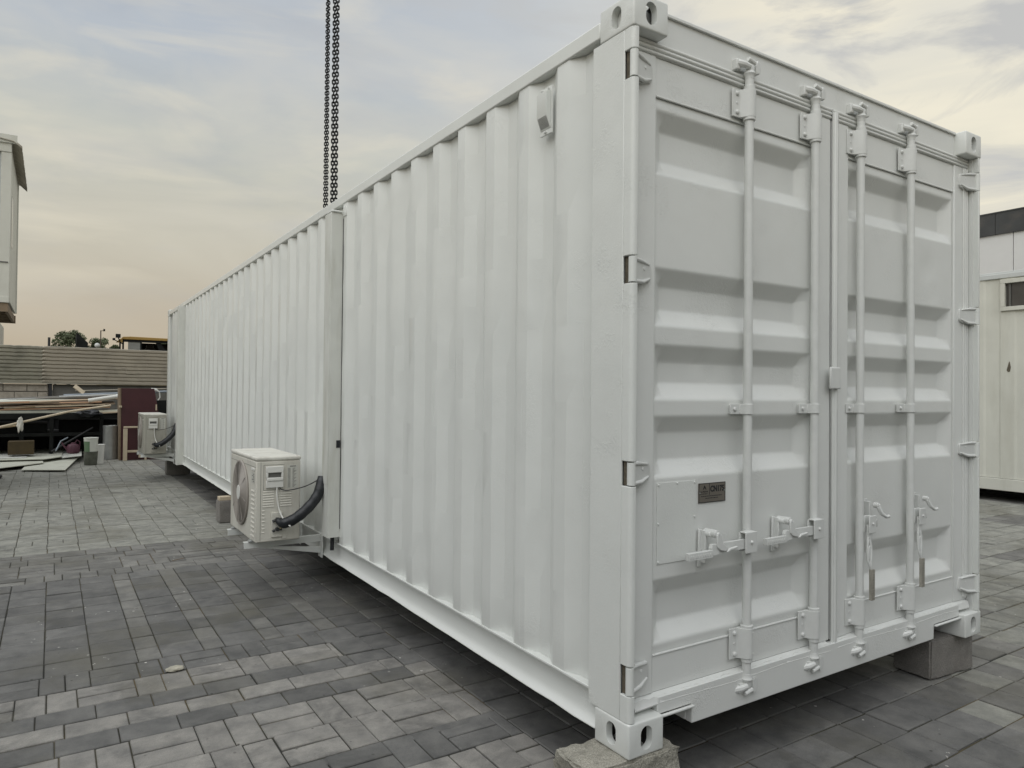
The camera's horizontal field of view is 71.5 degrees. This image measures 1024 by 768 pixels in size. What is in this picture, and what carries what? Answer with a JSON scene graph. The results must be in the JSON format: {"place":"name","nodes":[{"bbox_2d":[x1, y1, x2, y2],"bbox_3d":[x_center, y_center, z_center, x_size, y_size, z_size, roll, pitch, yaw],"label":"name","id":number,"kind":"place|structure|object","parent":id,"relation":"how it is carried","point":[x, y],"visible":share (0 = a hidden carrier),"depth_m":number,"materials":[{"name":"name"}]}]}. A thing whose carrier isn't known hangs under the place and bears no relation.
{"place":"outdoors","nodes":[
{"label":"outdoors","id":0,"kind":"place"},
{"bbox_2d":[0,452,1023,767],"bbox_3d":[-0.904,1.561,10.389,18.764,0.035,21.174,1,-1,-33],"label":"pavement","id":1,"kind":"structure","parent":0,"point":[202,544],"depth_m":3.58,"materials":[{"name":"grey stone"}]},
{"bbox_2d":[0,323,3,383],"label":"stacked container","id":2,"kind":"object","parent":1,"relation":"on","point":[1,335],"visible":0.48,"depth_m":20.46,"materials":[{"name":"white metal"}]},
{"bbox_2d":[1,466,24,468],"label":"timber bearer","id":3,"kind":"object","parent":1,"relation":"on","point":[14,467],"depth_m":12.60,"materials":[{"name":"wood"}]},
{"bbox_2d":[0,460,42,468],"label":"flat board","id":4,"kind":"object","parent":3,"relation":"on","point":[9,463],"visible":0.5,"depth_m":12.88,"materials":[{"name":"white wood"}]},
{"bbox_2d":[0,448,63,460],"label":"flat board","id":5,"kind":"object","parent":4,"relation":"on","point":[41,454],"visible":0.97,"depth_m":13.81,"materials":[{"name":"white wood"}]},
{"bbox_2d":[0,453,29,458],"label":"flat board","id":6,"kind":"object","parent":5,"relation":"on","point":[4,455],"visible":0.55,"depth_m":13.47,"materials":[{"name":"white wood"}]},
{"bbox_2d":[8,440,34,454],"bbox_3d":[-9.365,1.210,13.565,0.410,0.255,0.300,1,-1,-33],"label":"ochre box","id":7,"kind":"object","parent":6,"relation":"on","point":[20,447],"visible":1,"depth_m":13.44,"materials":[{"name":"brown cardboard"}]},
{"bbox_2d":[51,427,92,451],"bbox_3d":[-8.763,1.101,14.176,0.036,0.471,0.768,0,-1,36],"label":"black hose","id":8,"kind":"object","parent":5,"relation":"on","point":[82,433],"visible":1,"depth_m":14.18,"materials":[{"name":"rubber"}]},
{"bbox_2d":[22,456,79,469],"bbox_3d":[-8.654,1.463,13.279,0.817,0.050,2.976,1,-1,-26],"label":"flat board","id":9,"kind":"object","parent":1,"relation":"on","point":[59,463],"visible":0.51,"depth_m":12.89,"materials":[{"name":"white wood"}]},
{"bbox_2d":[61,440,80,453],"bbox_3d":[-8.458,1.202,13.658,0.230,0.270,0.285,0,-1,24],"label":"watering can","id":10,"kind":"object","parent":9,"relation":"on","point":[73,448],"visible":1,"depth_m":13.61,"materials":[{"name":"pink plastic"}]},
{"bbox_2d":[61,449,81,457],"bbox_3d":[-8.927,1.405,14.383,0.420,0.064,1.499,1,-1,-33],"label":"flat board","id":11,"kind":"object","parent":9,"relation":"on","point":[65,454],"visible":0.69,"depth_m":14.07,"materials":[{"name":"white wood"}]},
{"bbox_2d":[0,413,116,453],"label":"steel rack","id":12,"kind":"object","parent":1,"relation":"on","point":[50,433],"visible":0.37,"depth_m":14.63,"materials":[{"name":"black metal"}]},
{"bbox_2d":[0,404,110,427],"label":"long pole","id":13,"kind":"object","parent":12,"relation":"on","point":[51,415],"visible":1,"depth_m":14.00,"materials":[{"name":"beige wood"}]},
{"bbox_2d":[16,417,23,432],"bbox_3d":[-9.457,0.784,13.661,0.116,0.331,0.089,1,-1,-33],"label":"rag","id":14,"kind":"object","parent":13,"relation":"hanging from","point":[19,425],"visible":1,"depth_m":13.64,"materials":[{"name":"white fabric"}]},
{"bbox_2d":[0,409,116,413],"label":"white board","id":15,"kind":"object","parent":12,"relation":"on","point":[41,411],"visible":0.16,"depth_m":14.15,"materials":[{"name":"white wood"}]},
{"bbox_2d":[4,404,70,408],"bbox_3d":[-9.371,0.449,14.066,1.101,0.092,0.050,1,-1,-33],"label":"batten","id":16,"kind":"object","parent":15,"relation":"on","point":[32,406],"visible":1,"depth_m":13.95,"materials":[{"name":"brown wood"}]},
{"bbox_2d":[0,402,59,404],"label":"batten","id":17,"kind":"object","parent":16,"relation":"on","point":[28,403],"visible":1,"depth_m":13.93,"materials":[{"name":"brown wood"}]},
{"bbox_2d":[35,404,104,407],"bbox_3d":[-8.899,0.439,14.348,1.201,0.067,0.050,1,-1,-33],"label":"batten","id":18,"kind":"object","parent":16,"relation":"on","point":[70,405],"visible":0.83,"depth_m":14.31,"materials":[{"name":"beige wood"}]},
{"bbox_2d":[0,405,109,409],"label":"plywood sheet","id":19,"kind":"object","parent":15,"relation":"on","point":[66,407],"visible":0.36,"depth_m":14.45,"materials":[{"name":"brown wood"}]},
{"bbox_2d":[0,401,114,406],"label":"plywood sheet","id":20,"kind":"object","parent":19,"relation":"on","point":[27,405],"visible":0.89,"depth_m":14.40,"materials":[{"name":"brown wood"}]},
{"bbox_2d":[30,399,87,402],"bbox_3d":[-8.978,0.334,14.566,1.502,0.104,0.024,1,-1,-31],"label":"metal rod","id":21,"kind":"object","parent":20,"relation":"on","point":[60,400],"visible":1,"depth_m":14.43,"materials":[{"name":"grey metal"}]},
{"bbox_2d":[0,398,117,402],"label":"plywood sheet","id":22,"kind":"object","parent":20,"relation":"on","point":[31,401],"visible":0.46,"depth_m":14.24,"materials":[{"name":"beige wood"}]},
{"bbox_2d":[0,398,75,401],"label":"cut board","id":23,"kind":"object","parent":22,"relation":"on","point":[32,400],"visible":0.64,"depth_m":14.44,"materials":[{"name":"wood"}]},
{"bbox_2d":[0,394,115,399],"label":"plywood sheet","id":24,"kind":"object","parent":22,"relation":"on","point":[58,397],"visible":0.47,"depth_m":14.91,"materials":[{"name":"wood"}]},
{"bbox_2d":[73,385,84,393],"bbox_3d":[-9.514,0.122,15.620,0.238,0.226,0.148,1,-1,-33],"label":"wooden offcut","id":25,"kind":"object","parent":24,"relation":"on","point":[78,389],"visible":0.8,"depth_m":15.60,"materials":[{"name":"beige wood"}]},
{"bbox_2d":[75,388,166,390],"bbox_3d":[-8.619,0.125,16.318,2.401,0.114,0.024,1,-1,-33],"label":"metal rod","id":26,"kind":"object","parent":25,"relation":"on","point":[113,389],"visible":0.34,"depth_m":15.98,"materials":[{"name":"grey metal"}]},
{"bbox_2d":[59,394,109,396],"bbox_3d":[-8.852,0.240,15.571,1.802,0.125,0.040,1,-1,-33],"label":"steel pipe","id":27,"kind":"object","parent":24,"relation":"on","point":[84,395],"visible":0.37,"depth_m":15.29,"materials":[{"name":"grey metal"}]},
{"bbox_2d":[64,391,166,395],"bbox_3d":[-8.648,0.201,15.882,2.324,0.159,0.044,1,-1,-35],"label":"steel pipe","id":28,"kind":"object","parent":24,"relation":"on","point":[104,393],"visible":0.34,"depth_m":15.53,"materials":[{"name":"metal"}]},
{"bbox_2d":[37,403,93,403],"bbox_3d":[-9.539,0.386,14.143,2.101,0.025,0.020,1,-1,-32],"label":"metal rod","id":29,"kind":"object","parent":20,"relation":"on","point":[65,403],"visible":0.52,"depth_m":14.43,"materials":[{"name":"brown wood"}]},
{"bbox_2d":[60,401,101,402],"bbox_3d":[-9.208,0.379,14.506,1.454,0.052,0.160,1,-1,-29],"label":"cut board","id":30,"kind":"object","parent":20,"relation":"on","point":[82,402],"visible":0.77,"depth_m":14.63,"materials":[{"name":"brown wood"}]},
{"bbox_2d":[88,394,117,402],"bbox_3d":[-8.462,0.296,14.763,0.595,0.183,0.084,1,-1,-35],"label":"plastic pipe","id":31,"kind":"object","parent":20,"relation":"on","point":[96,399],"visible":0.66,"depth_m":14.72,"materials":[{"name":"white plastic"}]},
{"bbox_2d":[75,409,102,416],"bbox_3d":[-8.571,0.589,14.406,0.496,0.175,0.236,1,-1,-33],"label":"plastic bag","id":32,"kind":"object","parent":12,"relation":"hanging from","point":[89,413],"visible":0.9,"depth_m":14.35,"materials":[{"name":"grey plastic"}]},
{"bbox_2d":[156,400,166,413],"bbox_3d":[-7.443,0.697,15.194,0.470,0.700,0.040,1,-1,-33],"label":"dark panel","id":33,"kind":"object","parent":12,"relation":"attached to","point":[162,406],"visible":0.04,"depth_m":15.16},
{"bbox_2d":[51,329,86,384],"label":"tree","id":34,"kind":"object","parent":1,"relation":"on","point":[61,339],"visible":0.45,"depth_m":102.64,"materials":[{"name":"green plant"}]},
{"bbox_2d":[0,384,166,409],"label":"wall","id":35,"kind":"structure","parent":1,"relation":"on","point":[20,390],"depth_m":16.69,"materials":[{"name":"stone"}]},
{"bbox_2d":[0,345,166,385],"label":"corrugated hoarding","id":36,"kind":"object","parent":35,"relation":"on","point":[24,364],"visible":0.25,"depth_m":16.87,"materials":[{"name":"beige metal"}]},
{"bbox_2d":[83,451,97,464],"bbox_3d":[-7.906,1.391,13.341,0.244,0.255,0.244,1,-1,-33],"label":"plastic bin","id":37,"kind":"object","parent":1,"relation":"on","point":[90,458],"visible":0.91,"depth_m":13.25,"materials":[{"name":"plastic"}]},
{"bbox_2d":[83,437,98,451],"bbox_3d":[-7.904,1.159,13.344,0.248,0.310,0.248,1,-1,-33],"label":"paint pail","id":38,"kind":"object","parent":37,"relation":"in","point":[90,444],"visible":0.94,"depth_m":13.26,"materials":[{"name":"white plastic"}]},
{"bbox_2d":[88,337,110,348],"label":"tree","id":39,"kind":"object","parent":1,"relation":"on","point":[104,341],"visible":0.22,"depth_m":105.05,"materials":[{"name":"green plant"}]},
{"bbox_2d":[97,444,104,462],"bbox_3d":[-7.955,1.343,13.703,0.192,0.360,0.192,1,-1,-33],"label":"white pail","id":40,"kind":"object","parent":1,"relation":"on","point":[101,450],"visible":0.68,"depth_m":13.65,"materials":[{"name":"plastic"}]},
{"bbox_2d":[103,425,117,459],"bbox_3d":[-8.192,1.188,14.503,0.284,0.685,0.284,1,-1,-33],"label":"silver drum","id":41,"kind":"object","parent":1,"relation":"on","point":[110,437],"visible":0.89,"depth_m":14.39,"materials":[{"name":"silver metal"}]},
{"bbox_2d":[109,344,118,348],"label":"tree","id":42,"kind":"object","parent":1,"relation":"on","point":[114,347],"visible":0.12,"depth_m":107.86,"materials":[{"name":"green plant"}]},
{"bbox_2d":[123,426,146,460],"bbox_3d":[-7.576,1.191,14.285,0.425,0.685,0.065,1,-1,-33],"label":"timber trestle","id":43,"kind":"object","parent":1,"relation":"on","point":[125,437],"visible":0.66,"depth_m":14.17,"materials":[{"name":"beige wood"}]},
{"bbox_2d":[117,388,157,459],"bbox_3d":[-7.697,0.812,14.617,0.720,1.450,0.550,1,-1,-33],"label":"maroon board","id":44,"kind":"object","parent":1,"relation":"on","point":[133,403],"visible":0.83,"depth_m":14.37,"materials":[{"name":"laminate"}]},
{"bbox_2d":[112,334,167,385],"bbox_3d":[-10.967,0.078,22.047,3.720,3.045,1.870,1,-1,-33],"label":"wheel loader","id":45,"kind":"object","parent":1,"relation":"on","point":[139,343],"visible":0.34,"depth_m":21.29,"materials":[{"name":"yellow metal"}]},
{"bbox_2d":[75,333,87,347],"bbox_3d":[-12.249,-1.025,20.230,0.280,0.780,0.900,1,-1,-33],"label":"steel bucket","id":46,"kind":"object","parent":45,"relation":"attached to","point":[81,342],"visible":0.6,"depth_m":19.83,"materials":[{"name":"black metal"}]},
{"bbox_2d":[128,342,139,349],"bbox_3d":[-11.233,-0.959,21.125,0.320,0.570,0.010,1,-1,-33],"label":"cab window","id":47,"kind":"structure","parent":45,"relation":"in","point":[131,345],"depth_m":21.12,"materials":[{"name":"glass"}]},
{"bbox_2d":[165,665,183,671],"bbox_3d":[-1.712,1.445,3.609,0.090,0.027,0.053,1,-1,-33],"label":"pebble","id":48,"kind":"object","parent":1,"relation":"on","point":[174,668],"visible":1,"depth_m":3.60,"materials":[{"name":"stone"}]},
{"bbox_2d":[165,456,189,474],"bbox_3d":[-5.641,1.372,11.995,0.368,0.310,0.227,1,-1,-33],"label":"concrete block","id":49,"kind":"object","parent":1,"relation":"on","point":[171,468],"depth_m":11.88,"materials":[{"name":"grey concrete"}]},
{"bbox_2d":[216,500,230,522],"bbox_3d":[-3.027,1.378,7.779,0.366,0.239,0.208,1,-1,-33],"label":"concrete block","id":50,"kind":"object","parent":1,"relation":"on","point":[223,511],"depth_m":7.63,"materials":[{"name":"grey concrete"}]},
{"bbox_2d":[217,495,230,500],"bbox_3d":[-3.033,1.238,7.764,0.330,0.040,0.100,1,-1,-33],"label":"wooden batten","id":51,"kind":"object","parent":50,"relation":"on","point":[223,498],"visible":0.45,"depth_m":7.68,"materials":[{"name":"beige wood"}]},
{"bbox_2d":[554,737,679,767],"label":"concrete block","id":52,"kind":"object","parent":1,"relation":"on","point":[591,754],"depth_m":2.42,"materials":[{"name":"grey concrete"}]},
{"bbox_2d":[166,0,980,759],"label":"shipping container","id":53,"kind":"object","parent":52,"relation":"on","point":[612,374],"visible":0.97,"depth_m":3.04,"materials":[{"name":"metal"}]},
{"bbox_2d":[137,450,168,457],"bbox_3d":[-5.828,1.163,11.542,0.470,0.175,0.090,1,-1,-33],"label":"wall bracket","id":54,"kind":"object","parent":53,"relation":"attached to","point":[139,452],"depth_m":11.62,"materials":[{"name":"white metal"}]},
{"bbox_2d":[137,412,175,454],"bbox_3d":[-5.624,0.777,11.263,0.498,0.629,1.023,1,-1,-33],"label":"outdoor unit","id":55,"kind":"object","parent":54,"relation":"on","point":[152,433],"visible":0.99,"depth_m":10.94,"materials":[{"name":"white metal"}]},
{"bbox_2d":[140,453,174,462],"bbox_3d":[-5.518,1.160,11.064,0.470,0.175,0.090,1,-1,-33],"label":"wall bracket","id":56,"kind":"object","parent":53,"relation":"attached to","point":[155,456],"depth_m":11.09,"materials":[{"name":"white metal"}]},
{"bbox_2d":[227,522,300,543],"bbox_3d":[-1.871,1.144,5.372,0.530,0.175,0.090,1,-1,-33],"label":"wall bracket","id":57,"kind":"object","parent":53,"relation":"attached to","point":[234,532],"depth_m":5.25,"materials":[{"name":"white metal"}]},
{"bbox_2d":[243,533,322,557],"bbox_3d":[-1.586,1.141,4.931,0.530,0.175,0.090,1,-1,-33],"label":"wall bracket","id":58,"kind":"object","parent":53,"relation":"attached to","point":[318,537],"depth_m":4.97,"materials":[{"name":"white metal"}]},
{"bbox_2d":[231,448,323,542],"bbox_3d":[-1.694,0.781,5.083,0.461,0.582,0.948,1,-1,-33],"label":"outdoor unit","id":59,"kind":"object","parent":58,"relation":"on","point":[265,494],"visible":1,"depth_m":4.80,"materials":[{"name":"grey"}]},
{"bbox_2d":[323,0,328,207],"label":"lifting chain","id":60,"kind":"object","parent":53,"relation":"attached to","point":[326,78],"visible":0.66,"depth_m":10.51,"materials":[{"name":"metal"}]},
{"bbox_2d":[325,0,330,206],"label":"lifting chain","id":61,"kind":"object","parent":53,"relation":"on","point":[327,80],"visible":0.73,"depth_m":10.49,"materials":[{"name":"metal"}]},
{"bbox_2d":[330,0,336,202],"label":"lifting chain","id":62,"kind":"object","parent":53,"relation":"on","point":[332,102],"visible":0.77,"depth_m":8.01,"materials":[{"name":"metal"}]},
{"bbox_2d":[333,0,339,200],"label":"lifting chain","id":63,"kind":"object","parent":53,"relation":"on","point":[337,97],"visible":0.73,"depth_m":8.00,"materials":[{"name":"metal"}]},
{"bbox_2d":[631,36,831,712],"bbox_3d":[0.884,-0.036,2.750,1.179,2.454,0.137,1,-1,-33],"label":"door","id":64,"kind":"structure","parent":53,"relation":"in","point":[733,282],"depth_m":2.74,"materials":[{"name":"paint"}]},
{"bbox_2d":[826,102,976,656],"bbox_3d":[1.878,-0.019,3.386,1.269,2.454,0.143,1,-1,-33],"label":"door","id":65,"kind":"structure","parent":53,"relation":"in","point":[900,449],"depth_m":3.38,"materials":[{"name":"paint"}]},
{"bbox_2d":[894,630,972,679],"bbox_3d":[2.216,1.394,3.738,0.381,0.202,0.205,1,-1,-28],"label":"concrete block","id":66,"kind":"object","parent":1,"relation":"on","point":[939,654],"depth_m":3.64,"materials":[{"name":"grey concrete"}]},
{"bbox_2d":[977,269,1023,492],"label":"portable cabin","id":67,"kind":"object","parent":1,"relation":"on","point":[1001,439],"visible":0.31,"depth_m":9.74,"materials":[{"name":"white metal"}]},
{"bbox_2d":[1000,277,1023,310],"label":"window","id":68,"kind":"structure","parent":67,"relation":"in","point":[1011,290],"depth_m":9.66,"materials":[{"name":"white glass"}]},
{"bbox_2d":[0,0,1023,388],"label":"sky","id":69,"kind":"structure","parent":0,"point":[166,144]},
{"bbox_2d":[980,207,1023,273],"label":"building","id":70,"kind":"structure","parent":0,"point":[1001,241],"depth_m":13.95,"materials":[{"name":"white metal"}]},
{"bbox_3d":[-8.611,0.238,9.712,1.840,2.455,1.900,1,-1,-33],"label":"lower cabin","id":71,"kind":"object","parent":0,"visible":0},
{"bbox_2d":[0,133,26,323],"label":"site cabin","id":72,"kind":"object","parent":71,"relation":"on","point":[12,174],"visible":1,"depth_m":9.63,"materials":[{"name":"grey metal"}]},
{"bbox_2d":[11,198,12,247],"bbox_3d":[-7.061,-2.266,10.017,0.029,0.700,0.300,1,-1,-33],"label":"side window","id":73,"kind":"structure","parent":72,"relation":"in","point":[12,198],"depth_m":10.00,"materials":[{"name":"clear glass"}]}
]}

